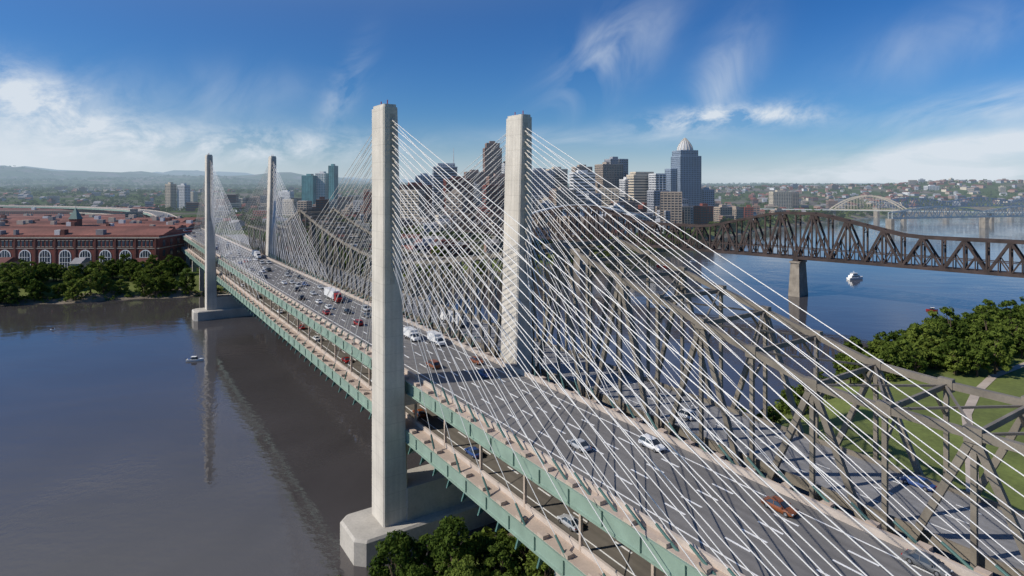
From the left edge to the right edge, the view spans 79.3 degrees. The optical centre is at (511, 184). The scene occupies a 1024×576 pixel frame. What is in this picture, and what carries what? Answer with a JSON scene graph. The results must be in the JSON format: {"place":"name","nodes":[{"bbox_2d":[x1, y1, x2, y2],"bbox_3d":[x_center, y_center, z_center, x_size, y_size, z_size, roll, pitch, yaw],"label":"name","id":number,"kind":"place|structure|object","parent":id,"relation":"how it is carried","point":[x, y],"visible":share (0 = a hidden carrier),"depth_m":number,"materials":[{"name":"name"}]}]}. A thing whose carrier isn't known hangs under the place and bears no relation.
{"place":"outdoors","nodes":[
{"label":"outdoors","id":0,"kind":"place"},
{"bbox_2d":[0,211,1023,575],"bbox_3d":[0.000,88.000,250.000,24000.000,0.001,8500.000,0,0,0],"label":"river water","id":1,"kind":"structure","parent":0,"point":[134,441],"depth_m":247.87,"materials":[{"name":"liquid"}]},
{"bbox_2d":[769,195,1023,222],"bbox_3d":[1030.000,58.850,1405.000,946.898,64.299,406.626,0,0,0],"label":"arch bridge","id":2,"kind":"structure","parent":1,"relation":"in","point":[833,211],"depth_m":1475.44,"materials":[{"name":"metal"}]},
{"bbox_2d":[885,205,1023,229],"bbox_3d":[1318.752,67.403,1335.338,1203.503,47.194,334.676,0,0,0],"label":"pale truss bridge","id":3,"kind":"structure","parent":1,"relation":"in","point":[983,222],"depth_m":1213.43,"materials":[{"name":"metal"}]},
{"bbox_2d":[0,165,1023,572],"bbox_3d":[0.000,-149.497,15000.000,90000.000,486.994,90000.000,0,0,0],"label":"ground","id":4,"kind":"structure","parent":0,"point":[1010,383],"depth_m":458.12,"materials":[{"name":"green plant"}]},
{"bbox_2d":[0,262,13,282],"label":"tree","id":5,"kind":"object","parent":4,"relation":"on","point":[2,271],"visible":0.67,"depth_m":469.90,"materials":[{"name":"green plant"}]},
{"bbox_2d":[0,281,17,303],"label":"tree","id":6,"kind":"object","parent":4,"relation":"on","point":[3,286],"visible":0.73,"depth_m":449.78,"materials":[{"name":"green plant"}]},
{"bbox_2d":[0,285,19,304],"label":"tree","id":7,"kind":"object","parent":4,"relation":"on","point":[15,294],"visible":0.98,"depth_m":448.08,"materials":[{"name":"green plant"}]},
{"bbox_2d":[10,262,37,288],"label":"tree","id":8,"kind":"object","parent":4,"relation":"on","point":[20,271],"visible":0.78,"depth_m":467.32,"materials":[{"name":"green plant"}]},
{"bbox_2d":[18,273,34,287],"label":"tree","id":9,"kind":"object","parent":4,"relation":"on","point":[25,279],"visible":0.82,"depth_m":463.81,"materials":[{"name":"green plant"}]},
{"bbox_2d":[24,279,45,301],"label":"tree","id":10,"kind":"object","parent":4,"relation":"on","point":[31,287],"visible":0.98,"depth_m":455.18,"materials":[{"name":"green plant"}]},
{"bbox_2d":[35,265,48,281],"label":"tree","id":11,"kind":"object","parent":4,"relation":"on","point":[42,269],"visible":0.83,"depth_m":476.37,"materials":[{"name":"green plant"}]},
{"bbox_2d":[50,283,66,293],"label":"tree","id":12,"kind":"object","parent":4,"relation":"on","point":[62,287],"visible":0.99,"depth_m":465.72,"materials":[{"name":"green plant"}]},
{"bbox_2d":[51,264,67,280],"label":"tree","id":13,"kind":"object","parent":4,"relation":"on","point":[61,273],"visible":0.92,"depth_m":484.88,"materials":[{"name":"green plant"}]},
{"bbox_2d":[62,265,83,283],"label":"tree","id":14,"kind":"object","parent":4,"relation":"on","point":[77,274],"visible":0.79,"depth_m":475.75,"materials":[{"name":"green plant"}]},
{"bbox_2d":[63,279,83,300],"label":"tree","id":15,"kind":"object","parent":4,"relation":"on","point":[74,289],"visible":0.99,"depth_m":459.26,"materials":[{"name":"green plant"}]},
{"bbox_2d":[0,213,149,216],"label":"brick mill","id":16,"kind":"object","parent":4,"relation":"on","point":[65,215],"visible":0.03,"depth_m":1088.48,"materials":[{"name":"brick"}]},
{"bbox_2d":[0,205,159,213],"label":"elevated highway","id":17,"kind":"structure","parent":4,"relation":"on","point":[31,210],"depth_m":1302.43,"materials":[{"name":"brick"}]},
{"bbox_2d":[77,268,103,293],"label":"tree","id":18,"kind":"object","parent":4,"relation":"on","point":[91,284],"visible":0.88,"depth_m":469.56,"materials":[{"name":"green plant"}]},
{"bbox_2d":[0,206,190,268],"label":"brick warehouse","id":19,"kind":"structure","parent":4,"relation":"on","point":[65,247],"depth_m":553.00,"materials":[{"name":"brick"}]},
{"bbox_2d":[0,219,204,230],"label":"brick factory","id":20,"kind":"structure","parent":4,"relation":"on","point":[174,224],"depth_m":660.13,"materials":[{"name":"brick"}]},
{"bbox_2d":[0,214,204,222],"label":"brick factory","id":21,"kind":"structure","parent":4,"relation":"on","point":[129,218],"depth_m":797.17,"materials":[{"name":"brick"}]},
{"bbox_2d":[94,275,114,293],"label":"tree","id":22,"kind":"object","parent":4,"relation":"on","point":[102,285],"visible":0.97,"depth_m":474.44,"materials":[{"name":"green plant"}]},
{"bbox_2d":[111,279,129,291],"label":"tree","id":23,"kind":"object","parent":4,"relation":"on","point":[120,282],"visible":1,"depth_m":477.98,"materials":[{"name":"green plant"}]},
{"bbox_2d":[114,254,129,278],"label":"tree","id":24,"kind":"object","parent":4,"relation":"on","point":[118,262],"visible":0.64,"depth_m":499.17,"materials":[{"name":"green plant"}]},
{"bbox_2d":[118,261,136,279],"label":"tree","id":25,"kind":"object","parent":4,"relation":"on","point":[126,268],"visible":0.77,"depth_m":494.68,"materials":[{"name":"green plant"}]},
{"bbox_2d":[132,273,153,296],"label":"tree","id":26,"kind":"object","parent":4,"relation":"on","point":[140,280],"visible":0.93,"depth_m":476.86,"materials":[{"name":"green plant"}]},
{"bbox_2d":[141,263,159,277],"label":"tree","id":27,"kind":"object","parent":4,"relation":"on","point":[156,271],"visible":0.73,"depth_m":490.86,"materials":[{"name":"green plant"}]},
{"bbox_2d":[143,254,159,272],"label":"tree","id":28,"kind":"object","parent":4,"relation":"on","point":[151,258],"visible":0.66,"depth_m":510.91,"materials":[{"name":"green plant"}]},
{"bbox_2d":[147,275,165,294],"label":"tree","id":29,"kind":"object","parent":4,"relation":"on","point":[157,280],"visible":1,"depth_m":478.10,"materials":[{"name":"green plant"}]},
{"bbox_2d":[165,182,175,210],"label":"apartment tower","id":30,"kind":"structure","parent":4,"relation":"on","point":[170,193],"depth_m":1592.39,"materials":[{"name":"white concrete"}]},
{"bbox_2d":[167,256,183,274],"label":"tree","id":31,"kind":"object","parent":4,"relation":"on","point":[180,264],"visible":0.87,"depth_m":513.68,"materials":[{"name":"green plant"}]},
{"bbox_2d":[177,183,189,210],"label":"apartment tower","id":32,"kind":"structure","parent":4,"relation":"on","point":[183,193],"depth_m":1592.83,"materials":[{"name":"white glass"}]},
{"bbox_2d":[174,268,196,291],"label":"tree","id":33,"kind":"object","parent":4,"relation":"on","point":[190,280],"visible":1,"depth_m":484.18,"materials":[{"name":"green plant"}]},
{"bbox_2d":[302,174,315,205],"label":"teal glass building","id":34,"kind":"structure","parent":4,"relation":"on","point":[308,187],"depth_m":1487.50,"materials":[{"name":"glass"}]},
{"bbox_2d":[315,171,327,198],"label":"teal glass building","id":35,"kind":"structure","parent":4,"relation":"on","point":[321,183],"depth_m":1497.99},
{"bbox_2d":[328,164,337,200],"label":"teal glass building","id":36,"kind":"structure","parent":4,"relation":"on","point":[332,177],"depth_m":1491.41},
{"bbox_2d":[367,529,422,575],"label":"tree","id":37,"kind":"object","parent":4,"relation":"on","point":[400,545],"visible":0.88,"depth_m":114.82,"materials":[{"name":"green plant"}]},
{"bbox_2d":[400,182,431,212],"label":"red brick building","id":38,"kind":"structure","parent":4,"relation":"on","point":[416,186],"depth_m":997.95,"materials":[{"name":"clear glass"}]},
{"bbox_2d":[406,563,432,575],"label":"tree","id":39,"kind":"object","parent":4,"relation":"on","point":[421,570],"visible":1,"depth_m":109.81,"materials":[{"name":"green plant"}]},
{"bbox_2d":[415,173,431,184],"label":"blue glass building","id":40,"kind":"structure","parent":4,"relation":"on","point":[424,179],"depth_m":1186.01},
{"bbox_2d":[6,239,844,574],"bbox_3d":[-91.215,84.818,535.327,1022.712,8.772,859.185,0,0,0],"label":"bank shrubs","id":41,"kind":"object","parent":4,"relation":"on","point":[488,529],"visible":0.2,"depth_m":463.06,"materials":[{"name":"green plant"}]},
{"bbox_2d":[409,533,443,575],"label":"tree","id":42,"kind":"object","parent":4,"relation":"on","point":[423,542],"visible":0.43,"depth_m":117.80,"materials":[{"name":"green plant"}]},
{"bbox_2d":[432,148,457,214],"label":"office tower","id":43,"kind":"structure","parent":4,"relation":"on","point":[447,169],"depth_m":1082.45,"materials":[{"name":"brown glass"}]},
{"bbox_2d":[424,515,484,575],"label":"tree","id":44,"kind":"object","parent":4,"relation":"on","point":[444,553],"visible":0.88,"depth_m":113.56,"materials":[{"name":"green plant"}]},
{"bbox_2d":[443,176,473,216],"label":"red brick building","id":45,"kind":"structure","parent":4,"relation":"on","point":[463,183],"depth_m":996.80,"materials":[{"name":"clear glass"}]},
{"bbox_2d":[444,554,480,575],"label":"tree","id":46,"kind":"object","parent":4,"relation":"on","point":[464,566],"visible":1,"depth_m":106.20,"materials":[{"name":"green plant"}]},
{"bbox_2d":[464,141,504,196],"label":"art deco tower","id":47,"kind":"structure","parent":4,"relation":"on","point":[485,159],"depth_m":1234.90,"materials":[{"name":"grey concrete"}]},
{"bbox_2d":[471,531,511,575],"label":"tree","id":48,"kind":"object","parent":4,"relation":"on","point":[484,544],"visible":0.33,"depth_m":117.63,"materials":[{"name":"green plant"}]},
{"bbox_2d":[486,174,504,214],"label":"brown office building","id":49,"kind":"structure","parent":4,"relation":"on","point":[496,181],"depth_m":993.47,"materials":[{"name":"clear glass"}]},
{"bbox_2d":[480,541,520,575],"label":"tree","id":50,"kind":"object","parent":4,"relation":"on","point":[501,552],"visible":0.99,"depth_m":111.69,"materials":[{"name":"green plant"}]},
{"bbox_2d":[0,100,1023,575],"bbox_3d":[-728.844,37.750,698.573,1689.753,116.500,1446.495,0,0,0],"label":"cable stayed bridge","id":51,"kind":"structure","parent":4,"relation":"on","point":[676,506],"depth_m":129.91,"materials":[{"name":"concrete"}]},
{"bbox_2d":[324,287,342,302],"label":"semi truck","id":52,"kind":"object","parent":51,"relation":"on","point":[331,292],"visible":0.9,"depth_m":256.20,"materials":[{"name":"white paint"}]},
{"bbox_2d":[403,326,419,341],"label":"box truck","id":53,"kind":"object","parent":51,"relation":"on","point":[406,331],"visible":0.95,"depth_m":192.59,"materials":[{"name":"white paint"}]},
{"bbox_2d":[427,330,444,345],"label":"box truck","id":54,"kind":"object","parent":51,"relation":"on","point":[439,338],"visible":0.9,"depth_m":187.26,"materials":[{"name":"white paint"}]},
{"bbox_2d":[464,446,478,458],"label":"car","id":55,"kind":"object","parent":51,"relation":"on","point":[469,450],"visible":0.77,"depth_m":135.99,"materials":[{"name":"blue paint"}]},
{"bbox_2d":[557,514,578,531],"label":"car","id":56,"kind":"object","parent":51,"relation":"on","point":[567,520],"visible":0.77,"depth_m":107.72,"materials":[{"name":"silver metal"}]},
{"bbox_2d":[566,438,591,451],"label":"car","id":57,"kind":"object","parent":51,"relation":"on","point":[586,446],"visible":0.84,"depth_m":113.25,"materials":[{"name":"silver metal"}]},
{"bbox_2d":[638,433,665,452],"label":"suv","id":58,"kind":"object","parent":51,"relation":"on","point":[655,442],"visible":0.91,"depth_m":113.57,"materials":[{"name":"white paint"}]},
{"bbox_2d":[761,495,798,516],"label":"car","id":59,"kind":"object","parent":51,"relation":"on","point":[780,505],"visible":0.81,"depth_m":91.75,"materials":[{"name":"orange paint"}]},
{"bbox_2d":[901,549,952,575],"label":"car","id":60,"kind":"object","parent":51,"relation":"on","point":[915,557],"visible":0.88,"depth_m":78.17,"materials":[{"name":"grey paint"}]},
{"bbox_2d":[0,172,1023,273],"bbox_3d":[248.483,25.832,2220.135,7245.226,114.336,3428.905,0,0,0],"label":"distant city buildings","id":61,"kind":"structure","parent":4,"relation":"on","point":[670,204],"depth_m":1078.61,"materials":[{"name":"grey brick"}]},
{"bbox_2d":[0,165,1023,267],"bbox_3d":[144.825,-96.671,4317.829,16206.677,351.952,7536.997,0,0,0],"label":"distant trees","id":62,"kind":"object","parent":4,"relation":"on","point":[140,191],"visible":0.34,"depth_m":2668.06,"materials":[{"name":"plant"}]},
{"bbox_2d":[504,535,548,575],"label":"tree","id":63,"kind":"object","parent":4,"relation":"on","point":[509,540],"visible":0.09,"depth_m":116.59,"materials":[{"name":"green plant"}]},
{"bbox_2d":[521,552,553,575],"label":"tree","id":64,"kind":"object","parent":4,"relation":"on","point":[531,565],"visible":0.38,"depth_m":109.94,"materials":[{"name":"green plant"}]},
{"bbox_2d":[532,168,554,196],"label":"grey office building","id":65,"kind":"structure","parent":4,"relation":"on","point":[541,183],"depth_m":1114.32,"materials":[{"name":"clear glass"}]},
{"bbox_2d":[546,167,567,188],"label":"banded office building","id":66,"kind":"structure","parent":4,"relation":"on","point":[561,180],"depth_m":1166.80,"materials":[{"name":"grey glass"}]},
{"bbox_2d":[552,187,575,212],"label":"tan office building","id":67,"kind":"structure","parent":4,"relation":"on","point":[568,200],"depth_m":1036.24,"materials":[{"name":"beige concrete"}]},
{"bbox_2d":[569,170,595,212],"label":"banded office building","id":68,"kind":"structure","parent":4,"relation":"on","point":[584,184],"depth_m":1085.43,"materials":[{"name":"white glass"}]},
{"bbox_2d":[532,204,648,239],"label":"stadium","id":69,"kind":"object","parent":4,"relation":"on","point":[601,221],"visible":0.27,"depth_m":853.62,"materials":[{"name":"white paint"}]},
{"bbox_2d":[595,157,627,192],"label":"stepped office tower","id":70,"kind":"structure","parent":4,"relation":"on","point":[612,170],"depth_m":1136.23,"materials":[{"name":"grey glass"}]},
{"bbox_2d":[223,207,1023,575],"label":"double deck truss bridge","id":71,"kind":"structure","parent":4,"relation":"on","point":[929,519],"depth_m":125.78,"materials":[{"name":"beige metal"}]},
{"bbox_2d":[440,310,466,327],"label":"semi truck","id":72,"kind":"object","parent":71,"relation":"on","point":[442,317],"visible":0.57,"depth_m":230.01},
{"bbox_2d":[677,408,696,420],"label":"car","id":73,"kind":"object","parent":71,"relation":"on","point":[683,413],"visible":0.71,"depth_m":138.35,"materials":[{"name":"white paint"}]},
{"bbox_2d":[899,475,936,491],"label":"car","id":74,"kind":"object","parent":71,"relation":"on","point":[917,481],"visible":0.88,"depth_m":107.18,"materials":[{"name":"blue paint"}]},
{"bbox_2d":[626,172,653,212],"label":"cream office building","id":75,"kind":"structure","parent":4,"relation":"on","point":[638,185],"depth_m":1082.70,"materials":[{"name":"beige concrete"}]},
{"bbox_2d":[655,206,689,228],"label":"apartment building","id":76,"kind":"structure","parent":4,"relation":"on","point":[686,209],"depth_m":1039.98,"materials":[{"name":"grey glass"}]},
{"bbox_2d":[665,138,700,205],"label":"glass office tower","id":77,"kind":"structure","parent":4,"relation":"on","point":[683,172],"depth_m":1283.58,"materials":[{"name":"glass"}]},
{"bbox_2d":[701,187,713,210],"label":"apartment building","id":78,"kind":"structure","parent":4,"relation":"on","point":[707,195],"depth_m":1309.32,"materials":[{"name":"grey glass"}]},
{"bbox_2d":[450,205,1023,296],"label":"railway truss bridge","id":79,"kind":"structure","parent":4,"relation":"on","point":[798,286],"depth_m":487.79,"materials":[{"name":"metal"}]},
{"bbox_2d":[768,406,780,422],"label":"tree","id":80,"kind":"object","parent":4,"relation":"on","point":[775,413],"visible":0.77,"depth_m":217.34,"materials":[{"name":"green plant"}]},
{"bbox_2d":[769,190,791,208],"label":"beige apartment block","id":81,"kind":"structure","parent":4,"relation":"on","point":[780,198],"depth_m":1737.66,"materials":[{"name":"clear glass"}]},
{"bbox_2d":[788,191,798,208],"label":"beige apartment block","id":82,"kind":"structure","parent":4,"relation":"on","point":[795,200],"depth_m":1777.73,"materials":[{"name":"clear glass"}]},
{"bbox_2d":[837,357,862,383],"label":"tree","id":83,"kind":"object","parent":4,"relation":"on","point":[849,367],"visible":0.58,"depth_m":245.52,"materials":[{"name":"green plant"}]},
{"bbox_2d":[838,335,869,356],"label":"tree","id":84,"kind":"object","parent":4,"relation":"on","point":[856,340],"visible":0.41,"depth_m":280.65,"materials":[{"name":"green plant"}]},
{"bbox_2d":[868,338,885,354],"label":"tree","id":85,"kind":"object","parent":4,"relation":"on","point":[875,345],"visible":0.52,"depth_m":281.64,"materials":[{"name":"green plant"}]},
{"bbox_2d":[879,348,899,380],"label":"tree","id":86,"kind":"object","parent":4,"relation":"on","point":[892,359],"visible":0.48,"depth_m":243.19,"materials":[{"name":"green plant"}]},
{"bbox_2d":[879,331,907,353],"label":"tree","id":87,"kind":"object","parent":4,"relation":"on","point":[892,336],"visible":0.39,"depth_m":268.10,"materials":[{"name":"green plant"}]},
{"bbox_2d":[877,343,910,377],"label":"tree","id":88,"kind":"object","parent":4,"relation":"on","point":[900,355],"visible":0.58,"depth_m":244.84,"materials":[{"name":"green plant"}]},
{"bbox_2d":[879,338,916,368],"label":"tree","id":89,"kind":"object","parent":4,"relation":"on","point":[905,345],"visible":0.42,"depth_m":249.71,"materials":[{"name":"green plant"}]},
{"bbox_2d":[904,350,928,372],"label":"tree","id":90,"kind":"object","parent":4,"relation":"on","point":[920,363],"visible":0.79,"depth_m":243.22,"materials":[{"name":"green plant"}]},
{"bbox_2d":[906,323,944,347],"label":"tree","id":91,"kind":"object","parent":4,"relation":"on","point":[912,336],"visible":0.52,"depth_m":260.52,"materials":[{"name":"green plant"}]},
{"bbox_2d":[917,339,940,366],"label":"tree","id":92,"kind":"object","parent":4,"relation":"on","point":[931,358],"visible":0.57,"depth_m":253.09,"materials":[{"name":"green plant"}]},
{"bbox_2d":[912,323,947,363],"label":"tree","id":93,"kind":"object","parent":4,"relation":"on","point":[933,326],"visible":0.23,"depth_m":260.83,"materials":[{"name":"green plant"}]},
{"bbox_2d":[919,338,952,368],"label":"tree","id":94,"kind":"object","parent":4,"relation":"on","point":[937,341],"visible":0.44,"depth_m":253.39,"materials":[{"name":"green plant"}]},
{"bbox_2d":[873,197,1023,217],"bbox_3d":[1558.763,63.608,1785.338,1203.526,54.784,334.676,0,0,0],"label":"blue truss bridge","id":95,"kind":"structure","parent":4,"relation":"on","point":[876,214],"depth_m":1687.97,"materials":[{"name":"metal"}]},
{"bbox_2d":[931,306,969,340],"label":"tree","id":96,"kind":"object","parent":4,"relation":"on","point":[962,331],"visible":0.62,"depth_m":275.03,"materials":[{"name":"green plant"}]},
{"bbox_2d":[934,335,972,373],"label":"tree","id":97,"kind":"object","parent":4,"relation":"on","point":[949,345],"visible":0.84,"depth_m":247.03,"materials":[{"name":"green plant"}]},
{"bbox_2d":[944,349,971,374],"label":"tree","id":98,"kind":"object","parent":4,"relation":"on","point":[950,358],"visible":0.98,"depth_m":244.28,"materials":[{"name":"green plant"}]},
{"bbox_2d":[965,325,988,343],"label":"tree","id":99,"kind":"object","parent":4,"relation":"on","point":[977,330],"visible":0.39,"depth_m":261.32,"materials":[{"name":"green plant"}]},
{"bbox_2d":[963,341,993,376],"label":"tree","id":100,"kind":"object","parent":4,"relation":"on","point":[981,354],"visible":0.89,"depth_m":241.92,"materials":[{"name":"green plant"}]},
{"bbox_2d":[960,304,1005,325],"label":"tree","id":101,"kind":"object","parent":4,"relation":"on","point":[980,308],"visible":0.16,"depth_m":300.26,"materials":[{"name":"green plant"}]},
{"bbox_2d":[971,313,998,338],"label":"tree","id":102,"kind":"object","parent":4,"relation":"on","point":[984,316],"visible":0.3,"depth_m":274.52,"materials":[{"name":"green plant"}]},
{"bbox_2d":[961,362,1023,491],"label":"footpath","id":103,"kind":"structure","parent":4,"relation":"on","point":[985,383],"depth_m":216.69,"materials":[{"name":"concrete"}]},
{"bbox_2d":[977,330,1014,369],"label":"tree","id":104,"kind":"object","parent":4,"relation":"on","point":[1008,343],"visible":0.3,"depth_m":250.83,"materials":[{"name":"green plant"}]},
{"bbox_2d":[980,331,1017,373],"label":"tree","id":105,"kind":"object","parent":4,"relation":"on","point":[1005,359],"visible":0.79,"depth_m":244.48,"materials":[{"name":"green plant"}]},
{"bbox_2d":[980,322,1018,349],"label":"tree","id":106,"kind":"object","parent":4,"relation":"on","point":[1000,327],"visible":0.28,"depth_m":269.26,"materials":[{"name":"green plant"}]},
{"bbox_2d":[987,300,1023,323],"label":"tree","id":107,"kind":"object","parent":4,"relation":"on","point":[1006,312],"visible":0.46,"depth_m":296.70,"materials":[{"name":"green plant"}]},
{"bbox_2d":[1004,318,1023,349],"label":"tree","id":108,"kind":"object","parent":4,"relation":"on","point":[1019,330],"visible":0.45,"depth_m":276.36,"materials":[{"name":"green plant"}]},
{"bbox_2d":[1012,334,1023,358],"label":"tree","id":109,"kind":"object","parent":4,"relation":"on","point":[1020,344],"visible":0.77,"depth_m":268.54,"materials":[{"name":"green plant"}]},
{"bbox_2d":[0,0,1023,183],"label":"sky","id":110,"kind":"structure","parent":0,"point":[766,91],"materials":[{"name":"blue"}]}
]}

